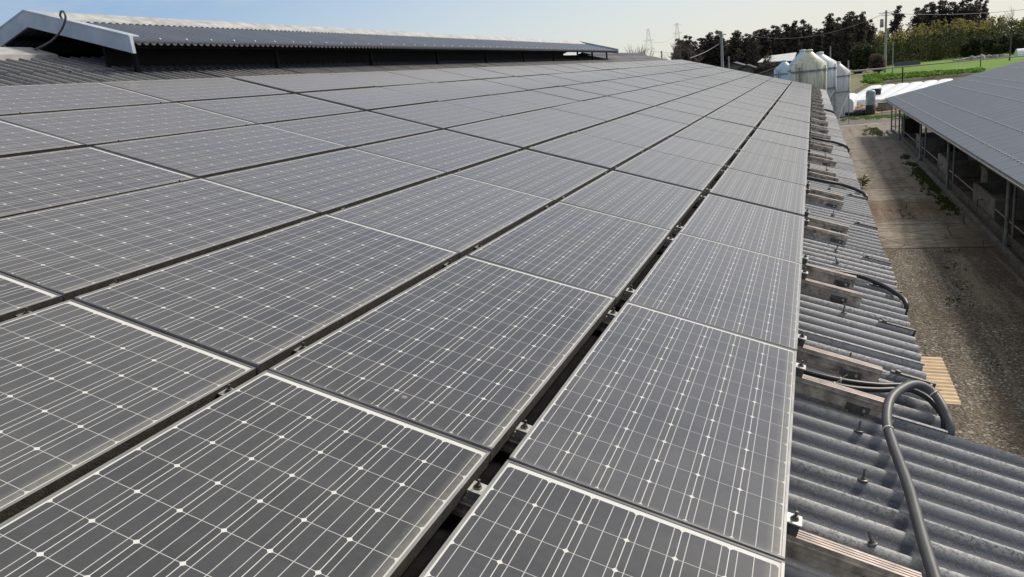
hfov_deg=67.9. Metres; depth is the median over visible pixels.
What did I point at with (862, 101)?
bale row
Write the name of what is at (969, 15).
cedar tree
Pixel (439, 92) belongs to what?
solar panel
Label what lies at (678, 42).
cedar tree
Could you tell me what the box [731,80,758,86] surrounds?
solar panel
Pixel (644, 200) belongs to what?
solar panel
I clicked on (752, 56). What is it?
cedar tree
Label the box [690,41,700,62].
cedar tree
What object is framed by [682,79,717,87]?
solar panel
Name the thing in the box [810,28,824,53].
cedar tree
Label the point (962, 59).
rubble heap
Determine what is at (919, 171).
grass
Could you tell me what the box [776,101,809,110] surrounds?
solar panel
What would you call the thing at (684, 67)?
solar panel
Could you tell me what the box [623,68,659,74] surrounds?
solar panel
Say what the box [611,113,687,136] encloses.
solar panel
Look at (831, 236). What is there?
mounting rail
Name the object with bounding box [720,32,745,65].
cedar tree
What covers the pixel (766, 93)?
solar panel
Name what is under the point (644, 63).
solar panel
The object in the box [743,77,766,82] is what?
solar panel
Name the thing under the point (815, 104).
mounting rail
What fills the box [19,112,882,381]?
mounting rail
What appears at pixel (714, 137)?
solar panel
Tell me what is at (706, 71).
solar panel
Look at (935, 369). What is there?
awning
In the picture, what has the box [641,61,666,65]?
solar panel
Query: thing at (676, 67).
solar panel
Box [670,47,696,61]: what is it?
evergreen tree
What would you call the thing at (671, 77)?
solar panel
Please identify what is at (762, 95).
solar panel
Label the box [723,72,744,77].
solar panel
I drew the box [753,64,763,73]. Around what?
evergreen bush
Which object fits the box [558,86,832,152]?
mounting rail
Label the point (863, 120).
farm road
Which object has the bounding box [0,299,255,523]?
solar panel
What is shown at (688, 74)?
solar panel
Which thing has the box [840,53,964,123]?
ground
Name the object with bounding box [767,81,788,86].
solar panel
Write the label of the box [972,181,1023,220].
concrete trough
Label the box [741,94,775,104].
solar panel
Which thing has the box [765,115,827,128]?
mounting rail
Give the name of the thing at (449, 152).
solar panel
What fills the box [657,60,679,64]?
solar panel
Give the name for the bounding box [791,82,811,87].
solar panel
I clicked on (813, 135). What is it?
mounting rail
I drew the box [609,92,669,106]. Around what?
solar panel
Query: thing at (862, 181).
weed
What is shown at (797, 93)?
solar panel
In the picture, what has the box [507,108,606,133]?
solar panel
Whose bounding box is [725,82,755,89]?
solar panel
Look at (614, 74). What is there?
solar panel
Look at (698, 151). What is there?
solar panel
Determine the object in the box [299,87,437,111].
solar panel
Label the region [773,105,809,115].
solar panel
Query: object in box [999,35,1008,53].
bush
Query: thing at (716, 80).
solar panel
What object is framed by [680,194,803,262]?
solar panel
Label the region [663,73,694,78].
solar panel
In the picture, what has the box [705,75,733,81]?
solar panel
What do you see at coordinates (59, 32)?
cable
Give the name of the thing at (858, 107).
wood chip heap
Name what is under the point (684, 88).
solar panel
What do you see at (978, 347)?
road
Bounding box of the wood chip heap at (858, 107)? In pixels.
[855,105,876,111]
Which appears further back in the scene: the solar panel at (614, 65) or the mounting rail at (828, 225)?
the solar panel at (614, 65)
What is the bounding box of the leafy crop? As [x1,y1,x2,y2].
[860,67,985,83]
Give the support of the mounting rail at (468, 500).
attached to the barn at (846, 488)
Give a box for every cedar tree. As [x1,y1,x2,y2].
[673,38,680,52]
[678,35,697,59]
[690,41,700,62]
[696,37,706,63]
[702,32,720,66]
[712,30,725,64]
[716,38,729,66]
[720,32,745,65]
[732,30,743,61]
[738,33,750,63]
[746,31,762,66]
[755,29,764,65]
[756,28,772,64]
[766,25,779,54]
[773,27,788,54]
[776,24,792,53]
[786,20,802,56]
[798,19,812,49]
[801,26,818,51]
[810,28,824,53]
[820,13,838,60]
[831,11,860,68]
[831,17,845,61]
[844,15,860,53]
[856,11,869,46]
[864,19,879,68]
[887,5,905,35]
[905,7,924,34]
[918,4,929,23]
[924,2,940,35]
[935,0,948,46]
[937,0,953,44]
[948,2,960,26]
[955,0,967,23]
[962,0,980,30]
[971,0,985,22]
[980,0,989,22]
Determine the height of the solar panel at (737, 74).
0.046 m
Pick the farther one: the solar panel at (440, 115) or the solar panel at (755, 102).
the solar panel at (755, 102)
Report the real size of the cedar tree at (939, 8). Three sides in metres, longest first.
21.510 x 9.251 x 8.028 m
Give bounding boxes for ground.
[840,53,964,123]
[850,70,872,92]
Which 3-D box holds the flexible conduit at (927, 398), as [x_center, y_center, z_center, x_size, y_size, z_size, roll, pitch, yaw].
[1.502,0.570,3.403,0.774,0.526,0.236,0,16,22]
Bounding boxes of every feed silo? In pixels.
[773,60,788,79]
[787,49,804,80]
[791,49,827,90]
[816,52,836,110]
[830,62,850,123]
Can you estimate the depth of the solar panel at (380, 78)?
9.81 m
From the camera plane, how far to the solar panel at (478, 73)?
12.62 m
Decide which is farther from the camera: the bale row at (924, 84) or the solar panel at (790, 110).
the bale row at (924, 84)
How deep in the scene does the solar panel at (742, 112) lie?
14.37 m
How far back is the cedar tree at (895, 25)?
282.83 m
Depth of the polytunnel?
185.46 m
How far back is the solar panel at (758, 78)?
30.08 m
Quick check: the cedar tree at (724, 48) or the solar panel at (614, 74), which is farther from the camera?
the cedar tree at (724, 48)
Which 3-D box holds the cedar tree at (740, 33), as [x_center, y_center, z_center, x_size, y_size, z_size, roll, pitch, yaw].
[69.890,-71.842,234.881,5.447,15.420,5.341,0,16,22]
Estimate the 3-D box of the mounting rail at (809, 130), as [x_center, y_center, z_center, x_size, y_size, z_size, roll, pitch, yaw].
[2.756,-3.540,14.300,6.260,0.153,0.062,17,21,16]
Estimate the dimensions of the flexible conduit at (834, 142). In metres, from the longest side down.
0.812 x 0.539 x 0.290 m
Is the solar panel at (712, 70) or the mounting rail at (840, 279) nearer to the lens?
the mounting rail at (840, 279)
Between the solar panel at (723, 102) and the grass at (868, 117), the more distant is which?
the grass at (868, 117)
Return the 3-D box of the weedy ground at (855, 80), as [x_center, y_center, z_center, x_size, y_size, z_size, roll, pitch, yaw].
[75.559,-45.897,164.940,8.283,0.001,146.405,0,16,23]
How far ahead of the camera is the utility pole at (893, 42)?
157.32 m
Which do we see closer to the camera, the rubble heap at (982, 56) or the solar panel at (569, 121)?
the solar panel at (569, 121)
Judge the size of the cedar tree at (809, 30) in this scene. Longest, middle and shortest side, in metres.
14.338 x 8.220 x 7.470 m
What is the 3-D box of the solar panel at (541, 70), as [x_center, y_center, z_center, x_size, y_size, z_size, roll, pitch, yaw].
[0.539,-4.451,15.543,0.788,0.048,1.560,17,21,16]
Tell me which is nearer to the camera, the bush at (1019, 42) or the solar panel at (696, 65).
the solar panel at (696, 65)
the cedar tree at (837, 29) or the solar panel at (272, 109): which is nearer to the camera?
the solar panel at (272, 109)
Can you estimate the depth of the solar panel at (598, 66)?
19.74 m
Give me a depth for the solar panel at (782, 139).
11.22 m
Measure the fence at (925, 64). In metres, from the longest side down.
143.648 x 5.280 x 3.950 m
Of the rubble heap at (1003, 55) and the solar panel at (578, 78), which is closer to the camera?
the solar panel at (578, 78)
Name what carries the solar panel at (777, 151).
on the mounting rail at (823, 161)
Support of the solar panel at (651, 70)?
on the mounting rail
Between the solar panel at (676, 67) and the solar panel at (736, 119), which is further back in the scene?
the solar panel at (676, 67)
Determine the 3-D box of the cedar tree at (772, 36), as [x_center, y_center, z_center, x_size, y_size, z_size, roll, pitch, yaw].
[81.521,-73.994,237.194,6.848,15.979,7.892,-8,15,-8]
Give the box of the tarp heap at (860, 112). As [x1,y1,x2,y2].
[845,109,867,115]
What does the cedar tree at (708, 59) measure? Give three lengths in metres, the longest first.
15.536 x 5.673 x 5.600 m
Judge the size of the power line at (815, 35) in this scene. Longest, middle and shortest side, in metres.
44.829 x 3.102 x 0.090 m
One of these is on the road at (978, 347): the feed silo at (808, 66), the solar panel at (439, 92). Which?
the feed silo at (808, 66)
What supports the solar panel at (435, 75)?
attached to the mounting rail at (823, 161)
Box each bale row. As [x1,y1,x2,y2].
[840,93,857,116]
[857,84,894,105]
[857,85,880,99]
[865,83,908,104]
[877,82,922,101]
[905,80,936,92]
[927,79,952,86]
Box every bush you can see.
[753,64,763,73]
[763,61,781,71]
[868,53,886,72]
[959,41,969,57]
[966,36,982,55]
[980,37,998,54]
[992,44,1003,54]
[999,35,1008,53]
[1006,32,1023,53]
[1013,36,1023,49]
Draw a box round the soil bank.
[882,73,974,82]
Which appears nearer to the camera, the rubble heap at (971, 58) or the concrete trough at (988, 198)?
the concrete trough at (988, 198)
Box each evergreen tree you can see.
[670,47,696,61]
[846,43,877,73]
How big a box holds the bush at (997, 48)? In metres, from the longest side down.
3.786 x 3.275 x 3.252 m
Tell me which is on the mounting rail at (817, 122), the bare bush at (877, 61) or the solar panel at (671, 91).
the solar panel at (671, 91)
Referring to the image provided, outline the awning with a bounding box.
[921,356,961,405]
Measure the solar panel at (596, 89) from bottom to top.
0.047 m
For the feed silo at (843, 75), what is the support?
on the farm road at (863, 120)
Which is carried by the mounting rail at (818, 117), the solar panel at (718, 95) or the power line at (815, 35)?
the solar panel at (718, 95)
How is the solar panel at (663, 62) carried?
on the mounting rail
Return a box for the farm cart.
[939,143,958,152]
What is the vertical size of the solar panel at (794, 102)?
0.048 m
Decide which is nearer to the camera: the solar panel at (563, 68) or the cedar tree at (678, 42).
the solar panel at (563, 68)
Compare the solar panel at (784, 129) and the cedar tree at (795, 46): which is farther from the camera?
the cedar tree at (795, 46)
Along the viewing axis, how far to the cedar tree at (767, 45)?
225.46 m
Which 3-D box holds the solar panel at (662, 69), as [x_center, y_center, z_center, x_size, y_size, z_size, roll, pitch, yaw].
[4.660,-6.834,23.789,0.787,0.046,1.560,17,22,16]
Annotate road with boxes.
[837,111,902,124]
[839,121,1023,456]
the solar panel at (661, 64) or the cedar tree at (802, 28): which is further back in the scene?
the cedar tree at (802, 28)
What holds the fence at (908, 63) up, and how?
on the green field
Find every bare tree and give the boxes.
[625,44,653,55]
[663,37,704,62]
[998,8,1014,60]
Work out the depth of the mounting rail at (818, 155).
10.62 m
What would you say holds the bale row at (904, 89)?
on the ground at (865, 86)
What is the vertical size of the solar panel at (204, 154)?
0.046 m
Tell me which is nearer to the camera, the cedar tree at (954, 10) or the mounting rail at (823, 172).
the mounting rail at (823, 172)
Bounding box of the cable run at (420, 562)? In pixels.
[400,105,774,576]
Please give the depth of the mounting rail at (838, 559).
2.16 m
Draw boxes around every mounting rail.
[16,307,487,517]
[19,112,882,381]
[59,146,884,417]
[109,278,921,576]
[159,102,862,305]
[194,99,856,287]
[286,93,848,244]
[309,91,848,233]
[370,87,843,208]
[386,85,844,200]
[430,82,838,181]
[442,81,836,176]
[476,79,836,166]
[534,89,832,159]
[542,74,830,141]
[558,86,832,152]
[610,95,832,147]
[630,91,830,137]
[763,116,828,133]
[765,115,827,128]
[767,111,828,126]
[771,106,826,120]
[774,103,825,115]
[776,99,823,110]
[779,96,823,106]
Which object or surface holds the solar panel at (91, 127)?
attached to the mounting rail at (837, 294)
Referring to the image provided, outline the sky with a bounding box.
[0,0,1023,59]
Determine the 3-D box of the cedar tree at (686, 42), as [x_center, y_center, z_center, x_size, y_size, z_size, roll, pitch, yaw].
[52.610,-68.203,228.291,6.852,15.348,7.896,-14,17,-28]
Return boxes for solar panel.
[0,82,172,115]
[0,103,257,146]
[0,120,84,157]
[0,147,196,218]
[0,178,319,301]
[0,273,62,321]
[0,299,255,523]
[0,370,490,576]
[74,214,458,375]
[93,124,348,178]
[100,77,290,102]
[178,94,363,124]
[204,148,446,215]
[232,73,375,94]
[264,111,439,148]
[269,255,615,461]
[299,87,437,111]
[321,71,433,86]
[329,174,553,259]
[355,130,520,174]
[371,101,502,129]
[380,82,488,101]
[386,69,478,82]
[419,460,784,576]
[436,67,513,79]
[442,80,527,95]
[442,95,546,116]
[446,116,571,150]
[453,149,608,204]
[468,202,670,305]
[475,66,543,76]
[482,77,558,90]
[494,91,579,107]
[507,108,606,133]
[508,65,566,74]
[509,301,796,560]
[521,75,582,86]
[528,133,644,171]
[531,87,604,100]
[534,65,586,72]
[547,73,604,82]
[552,101,632,122]
[555,64,602,70]
[559,170,701,234]
[563,83,626,96]
[574,71,621,80]
[576,63,618,69]
[577,122,669,150]
[585,96,652,113]
[589,81,643,91]
[590,70,635,78]
[595,62,630,68]
[606,62,640,67]
[607,69,646,76]
[608,78,656,88]
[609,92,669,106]
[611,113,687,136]
[614,150,721,194]
[621,62,651,66]
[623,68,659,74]
[624,77,668,85]
[628,232,801,350]
[631,61,660,65]
[631,89,682,101]
[635,67,668,73]
[637,106,702,125]
[639,75,679,83]
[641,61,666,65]
[645,66,676,72]
[645,86,692,96]
[649,136,735,169]
[651,61,675,64]
[653,74,688,80]
[654,66,684,71]
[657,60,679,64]
[657,101,713,116]
[660,83,702,93]
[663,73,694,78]
[665,60,688,63]
[666,65,691,70]
[671,71,702,77]
[672,65,695,69]
[672,81,710,90]
[673,97,722,109]
[674,125,746,151]
[679,71,708,76]
[680,64,701,68]
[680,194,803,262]
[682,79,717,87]
[685,64,707,67]
[686,93,730,105]
[687,70,713,74]
[690,78,723,85]
[692,117,753,138]
[694,69,718,73]
[697,90,737,101]
[700,77,728,83]
[702,68,723,72]
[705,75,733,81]
[706,110,760,128]
[707,88,742,97]
[709,168,805,215]
[710,67,731,71]
[712,74,737,79]
[713,85,747,94]
[718,73,741,78]
[718,105,764,120]
[721,84,751,91]
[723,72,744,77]
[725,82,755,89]
[726,72,747,76]
[727,101,769,114]
[728,151,806,185]
[729,71,750,75]
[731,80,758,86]
[734,97,772,109]
[737,79,761,85]
[740,78,763,83]
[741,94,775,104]
[741,138,807,164]
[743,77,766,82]
[746,91,778,100]
[747,75,768,80]
[750,74,770,79]
[750,89,780,98]
[751,128,808,149]
[754,87,782,94]
[758,85,783,91]
[758,120,808,138]
[761,84,785,90]
[763,82,786,87]
[764,114,809,128]
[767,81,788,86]
[768,79,789,84]
[769,109,809,122]
[771,78,790,82]
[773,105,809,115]
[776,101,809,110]
[779,98,810,106]
[781,95,810,103]
[783,93,810,99]
[785,90,810,97]
[787,88,810,94]
[788,87,810,92]
[789,85,810,90]
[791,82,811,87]
[791,84,810,88]
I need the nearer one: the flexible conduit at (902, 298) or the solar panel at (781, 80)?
the flexible conduit at (902, 298)
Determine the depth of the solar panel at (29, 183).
3.96 m
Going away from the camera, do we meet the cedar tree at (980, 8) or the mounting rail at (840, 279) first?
the mounting rail at (840, 279)
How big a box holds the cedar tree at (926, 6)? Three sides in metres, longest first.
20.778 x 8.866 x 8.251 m
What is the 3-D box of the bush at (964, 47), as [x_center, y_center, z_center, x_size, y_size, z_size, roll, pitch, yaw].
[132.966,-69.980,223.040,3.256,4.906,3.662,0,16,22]
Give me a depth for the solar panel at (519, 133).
7.63 m
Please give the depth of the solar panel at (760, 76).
31.55 m
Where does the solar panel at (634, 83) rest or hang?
on the mounting rail at (817, 122)
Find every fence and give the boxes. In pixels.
[850,56,1022,82]
[894,60,920,66]
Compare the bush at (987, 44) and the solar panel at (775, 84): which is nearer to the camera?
the solar panel at (775, 84)
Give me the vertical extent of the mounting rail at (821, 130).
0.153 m
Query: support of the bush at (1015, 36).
on the green field
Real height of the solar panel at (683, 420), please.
0.047 m
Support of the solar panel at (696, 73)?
on the mounting rail
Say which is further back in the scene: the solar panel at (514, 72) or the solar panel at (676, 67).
the solar panel at (676, 67)
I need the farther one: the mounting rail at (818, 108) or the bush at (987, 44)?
the bush at (987, 44)
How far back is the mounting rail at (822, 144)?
12.07 m
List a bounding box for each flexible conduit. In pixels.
[803,369,938,415]
[807,176,867,200]
[808,263,908,315]
[809,136,849,153]
[815,377,944,429]
[881,380,954,576]
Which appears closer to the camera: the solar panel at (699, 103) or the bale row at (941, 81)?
the solar panel at (699, 103)
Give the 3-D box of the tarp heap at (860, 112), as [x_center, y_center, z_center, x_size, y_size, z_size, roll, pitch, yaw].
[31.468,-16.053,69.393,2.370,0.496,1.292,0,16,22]
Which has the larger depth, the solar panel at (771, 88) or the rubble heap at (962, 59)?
the rubble heap at (962, 59)
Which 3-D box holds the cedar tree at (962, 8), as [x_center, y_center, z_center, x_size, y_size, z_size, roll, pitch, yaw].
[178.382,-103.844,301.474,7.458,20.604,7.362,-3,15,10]
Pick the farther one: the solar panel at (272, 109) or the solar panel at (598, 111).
the solar panel at (598, 111)
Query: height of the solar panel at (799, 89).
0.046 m
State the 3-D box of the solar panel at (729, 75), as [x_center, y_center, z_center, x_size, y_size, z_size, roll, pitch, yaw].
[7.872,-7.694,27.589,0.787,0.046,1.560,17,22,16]
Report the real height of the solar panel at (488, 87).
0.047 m
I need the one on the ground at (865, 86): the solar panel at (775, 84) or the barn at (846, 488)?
the barn at (846, 488)
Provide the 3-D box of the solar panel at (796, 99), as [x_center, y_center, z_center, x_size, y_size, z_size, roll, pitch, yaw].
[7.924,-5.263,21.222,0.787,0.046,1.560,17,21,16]
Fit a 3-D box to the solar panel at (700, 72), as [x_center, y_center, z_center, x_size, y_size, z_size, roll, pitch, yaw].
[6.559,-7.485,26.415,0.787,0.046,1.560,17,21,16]
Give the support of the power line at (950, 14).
attached to the utility pole at (885, 37)
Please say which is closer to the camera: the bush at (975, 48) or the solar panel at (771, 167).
the solar panel at (771, 167)
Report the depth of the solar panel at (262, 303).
3.03 m
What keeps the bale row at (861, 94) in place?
on the ground at (865, 86)
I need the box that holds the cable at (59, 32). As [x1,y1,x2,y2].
[3,10,66,49]
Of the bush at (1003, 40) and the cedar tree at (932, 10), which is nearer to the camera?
the bush at (1003, 40)
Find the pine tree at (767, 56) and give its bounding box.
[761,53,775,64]
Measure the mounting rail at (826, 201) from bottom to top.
0.153 m
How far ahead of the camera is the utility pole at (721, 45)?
98.95 m
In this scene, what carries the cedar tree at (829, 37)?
on the ground at (865, 86)
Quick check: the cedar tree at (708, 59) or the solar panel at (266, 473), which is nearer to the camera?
the solar panel at (266, 473)
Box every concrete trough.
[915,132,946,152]
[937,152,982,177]
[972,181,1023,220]
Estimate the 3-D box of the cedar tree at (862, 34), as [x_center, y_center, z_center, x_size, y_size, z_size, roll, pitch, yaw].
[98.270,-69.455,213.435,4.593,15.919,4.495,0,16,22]
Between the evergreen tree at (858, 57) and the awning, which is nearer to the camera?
the awning
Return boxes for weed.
[857,174,869,187]
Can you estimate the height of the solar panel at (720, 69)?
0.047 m
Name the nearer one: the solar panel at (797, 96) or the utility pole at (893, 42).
the solar panel at (797, 96)
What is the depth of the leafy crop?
130.85 m
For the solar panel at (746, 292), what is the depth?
4.03 m
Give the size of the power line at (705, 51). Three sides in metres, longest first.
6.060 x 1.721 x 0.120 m
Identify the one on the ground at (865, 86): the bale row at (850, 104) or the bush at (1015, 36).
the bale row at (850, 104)
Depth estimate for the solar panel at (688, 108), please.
13.13 m
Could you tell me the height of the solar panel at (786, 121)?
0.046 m
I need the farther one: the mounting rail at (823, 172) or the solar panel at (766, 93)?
the solar panel at (766, 93)
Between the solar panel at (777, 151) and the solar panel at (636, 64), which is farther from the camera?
the solar panel at (636, 64)
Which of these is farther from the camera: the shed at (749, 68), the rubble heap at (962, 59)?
the rubble heap at (962, 59)
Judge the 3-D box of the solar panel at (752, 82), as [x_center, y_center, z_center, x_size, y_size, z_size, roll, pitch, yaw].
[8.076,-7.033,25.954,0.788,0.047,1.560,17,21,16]
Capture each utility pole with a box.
[717,32,725,67]
[879,10,893,72]
[892,41,895,72]
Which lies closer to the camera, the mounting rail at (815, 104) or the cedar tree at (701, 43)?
the mounting rail at (815, 104)
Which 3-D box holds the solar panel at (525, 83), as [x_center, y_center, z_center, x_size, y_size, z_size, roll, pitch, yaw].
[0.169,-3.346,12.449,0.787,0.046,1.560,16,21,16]
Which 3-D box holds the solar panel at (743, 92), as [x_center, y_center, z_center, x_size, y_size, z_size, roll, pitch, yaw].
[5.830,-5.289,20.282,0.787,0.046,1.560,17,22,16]
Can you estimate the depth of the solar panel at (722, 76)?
26.20 m
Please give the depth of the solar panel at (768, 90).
22.89 m
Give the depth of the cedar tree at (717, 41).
232.05 m
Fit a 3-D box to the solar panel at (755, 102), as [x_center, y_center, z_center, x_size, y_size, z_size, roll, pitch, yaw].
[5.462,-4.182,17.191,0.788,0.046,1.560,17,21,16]
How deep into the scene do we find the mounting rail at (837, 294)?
4.62 m
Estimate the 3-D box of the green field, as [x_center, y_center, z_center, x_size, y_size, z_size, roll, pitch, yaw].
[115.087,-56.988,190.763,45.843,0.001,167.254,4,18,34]
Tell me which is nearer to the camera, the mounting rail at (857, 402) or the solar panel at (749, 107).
the mounting rail at (857, 402)
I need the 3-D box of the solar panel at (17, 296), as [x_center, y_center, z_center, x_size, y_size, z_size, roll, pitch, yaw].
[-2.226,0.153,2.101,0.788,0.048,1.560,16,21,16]
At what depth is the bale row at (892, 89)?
85.52 m
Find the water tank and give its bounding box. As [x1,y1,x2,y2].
[865,90,875,114]
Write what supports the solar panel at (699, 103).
on the mounting rail at (821, 130)
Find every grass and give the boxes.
[840,113,906,120]
[861,126,959,215]
[900,213,973,306]
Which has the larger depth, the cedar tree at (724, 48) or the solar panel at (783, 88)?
the cedar tree at (724, 48)
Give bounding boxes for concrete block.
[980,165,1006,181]
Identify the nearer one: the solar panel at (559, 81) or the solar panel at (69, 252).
the solar panel at (69, 252)
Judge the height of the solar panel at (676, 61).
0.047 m
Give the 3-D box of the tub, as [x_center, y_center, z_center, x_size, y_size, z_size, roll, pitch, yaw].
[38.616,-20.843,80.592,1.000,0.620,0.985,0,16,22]
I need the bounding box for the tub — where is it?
[871,88,881,94]
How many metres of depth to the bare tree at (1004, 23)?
165.92 m
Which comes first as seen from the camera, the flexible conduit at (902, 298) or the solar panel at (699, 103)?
the flexible conduit at (902, 298)
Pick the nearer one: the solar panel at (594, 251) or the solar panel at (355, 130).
the solar panel at (594, 251)
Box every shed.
[724,62,745,69]
[737,64,757,72]
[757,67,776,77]
[758,52,796,65]
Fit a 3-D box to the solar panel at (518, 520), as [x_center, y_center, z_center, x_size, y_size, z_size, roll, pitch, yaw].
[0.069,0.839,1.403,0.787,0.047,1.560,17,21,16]
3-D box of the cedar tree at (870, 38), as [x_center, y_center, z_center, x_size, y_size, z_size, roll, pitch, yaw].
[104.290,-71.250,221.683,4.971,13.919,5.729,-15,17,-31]
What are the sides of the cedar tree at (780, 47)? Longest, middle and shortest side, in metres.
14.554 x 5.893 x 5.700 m
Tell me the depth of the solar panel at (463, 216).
4.52 m
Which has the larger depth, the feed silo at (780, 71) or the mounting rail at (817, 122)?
the feed silo at (780, 71)
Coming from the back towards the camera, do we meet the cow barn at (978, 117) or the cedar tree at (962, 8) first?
the cedar tree at (962, 8)
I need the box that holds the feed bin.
[901,116,919,136]
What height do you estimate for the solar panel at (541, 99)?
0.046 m
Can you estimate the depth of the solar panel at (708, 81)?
21.88 m
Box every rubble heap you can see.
[952,58,966,61]
[966,56,979,59]
[975,54,998,58]
[998,54,1008,57]
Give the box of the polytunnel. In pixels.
[1014,48,1023,55]
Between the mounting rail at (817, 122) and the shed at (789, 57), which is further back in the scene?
the shed at (789, 57)
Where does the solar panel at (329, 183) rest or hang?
attached to the mounting rail at (837, 294)
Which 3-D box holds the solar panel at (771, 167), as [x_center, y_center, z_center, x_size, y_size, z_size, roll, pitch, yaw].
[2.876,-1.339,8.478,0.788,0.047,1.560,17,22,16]
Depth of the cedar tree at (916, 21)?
305.31 m
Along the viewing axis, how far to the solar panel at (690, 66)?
29.43 m
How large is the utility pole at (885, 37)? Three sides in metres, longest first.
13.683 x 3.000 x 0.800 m
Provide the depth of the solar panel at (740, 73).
31.82 m
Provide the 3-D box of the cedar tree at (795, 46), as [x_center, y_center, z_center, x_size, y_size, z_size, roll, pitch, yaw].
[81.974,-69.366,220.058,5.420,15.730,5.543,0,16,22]
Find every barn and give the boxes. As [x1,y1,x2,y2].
[0,10,1023,576]
[883,61,1023,276]
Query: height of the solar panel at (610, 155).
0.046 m
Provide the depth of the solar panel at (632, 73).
19.51 m
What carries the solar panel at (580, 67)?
on the mounting rail at (818, 117)
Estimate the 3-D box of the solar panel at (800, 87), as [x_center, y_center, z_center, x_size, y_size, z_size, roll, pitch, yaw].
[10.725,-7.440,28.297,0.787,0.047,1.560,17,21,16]
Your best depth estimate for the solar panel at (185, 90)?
6.89 m
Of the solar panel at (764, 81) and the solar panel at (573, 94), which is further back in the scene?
the solar panel at (764, 81)
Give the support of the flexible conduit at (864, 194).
attached to the barn at (846, 488)
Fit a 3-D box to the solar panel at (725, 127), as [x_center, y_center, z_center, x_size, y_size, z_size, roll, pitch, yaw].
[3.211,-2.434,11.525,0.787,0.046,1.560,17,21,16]
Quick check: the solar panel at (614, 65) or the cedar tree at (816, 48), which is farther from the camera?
the cedar tree at (816, 48)
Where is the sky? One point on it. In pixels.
(619, 24)
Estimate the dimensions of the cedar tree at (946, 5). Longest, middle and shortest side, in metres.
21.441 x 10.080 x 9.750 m
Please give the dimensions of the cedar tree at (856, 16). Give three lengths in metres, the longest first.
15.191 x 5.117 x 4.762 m
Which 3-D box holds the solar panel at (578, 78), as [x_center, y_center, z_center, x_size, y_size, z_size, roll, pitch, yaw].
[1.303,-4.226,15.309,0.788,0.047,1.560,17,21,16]
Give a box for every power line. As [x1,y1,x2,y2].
[690,42,720,57]
[746,13,884,38]
[890,9,1023,14]
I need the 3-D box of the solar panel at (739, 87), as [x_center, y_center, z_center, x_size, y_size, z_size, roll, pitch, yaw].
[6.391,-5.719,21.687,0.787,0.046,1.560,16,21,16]
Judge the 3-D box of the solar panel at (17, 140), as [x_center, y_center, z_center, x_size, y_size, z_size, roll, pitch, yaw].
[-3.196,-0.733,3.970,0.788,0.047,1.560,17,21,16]
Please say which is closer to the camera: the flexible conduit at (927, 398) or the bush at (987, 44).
the flexible conduit at (927, 398)
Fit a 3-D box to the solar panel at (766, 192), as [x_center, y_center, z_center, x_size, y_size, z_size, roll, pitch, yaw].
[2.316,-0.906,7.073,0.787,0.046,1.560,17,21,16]
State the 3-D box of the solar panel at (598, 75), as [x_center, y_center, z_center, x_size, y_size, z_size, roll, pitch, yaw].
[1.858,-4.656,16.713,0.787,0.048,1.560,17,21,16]
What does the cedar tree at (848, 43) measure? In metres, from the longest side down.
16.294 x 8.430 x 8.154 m
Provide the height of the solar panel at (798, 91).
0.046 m
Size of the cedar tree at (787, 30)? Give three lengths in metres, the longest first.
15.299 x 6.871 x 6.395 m
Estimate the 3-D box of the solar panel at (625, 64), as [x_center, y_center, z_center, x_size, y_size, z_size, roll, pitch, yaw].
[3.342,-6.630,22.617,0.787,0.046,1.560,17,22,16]
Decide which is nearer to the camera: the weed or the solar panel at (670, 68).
the solar panel at (670, 68)
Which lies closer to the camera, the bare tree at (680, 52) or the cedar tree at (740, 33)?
the bare tree at (680, 52)
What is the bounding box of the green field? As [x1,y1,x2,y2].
[880,52,1023,76]
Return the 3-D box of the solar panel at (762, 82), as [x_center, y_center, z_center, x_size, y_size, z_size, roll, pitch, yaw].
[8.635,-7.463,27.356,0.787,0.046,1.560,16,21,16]
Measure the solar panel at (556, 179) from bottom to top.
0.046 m
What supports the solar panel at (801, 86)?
on the mounting rail
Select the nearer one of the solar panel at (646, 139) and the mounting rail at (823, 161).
the solar panel at (646, 139)
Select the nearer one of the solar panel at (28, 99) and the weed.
the solar panel at (28, 99)
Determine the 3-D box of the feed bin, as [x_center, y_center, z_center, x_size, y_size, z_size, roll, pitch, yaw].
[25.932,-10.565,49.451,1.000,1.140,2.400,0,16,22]
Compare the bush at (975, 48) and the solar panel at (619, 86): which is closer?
the solar panel at (619, 86)
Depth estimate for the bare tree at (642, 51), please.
93.37 m
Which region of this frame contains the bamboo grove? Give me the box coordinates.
[842,15,1023,67]
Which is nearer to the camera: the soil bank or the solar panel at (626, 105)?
the solar panel at (626, 105)
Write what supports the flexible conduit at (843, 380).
attached to the barn at (846, 488)
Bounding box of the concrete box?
[877,102,890,110]
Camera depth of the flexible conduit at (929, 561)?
2.77 m
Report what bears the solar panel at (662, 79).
on the mounting rail
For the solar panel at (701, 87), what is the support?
on the mounting rail at (819, 112)
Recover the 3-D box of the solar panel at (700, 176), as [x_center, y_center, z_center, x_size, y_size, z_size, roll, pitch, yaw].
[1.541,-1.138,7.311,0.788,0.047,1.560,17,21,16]
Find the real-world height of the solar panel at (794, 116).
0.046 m

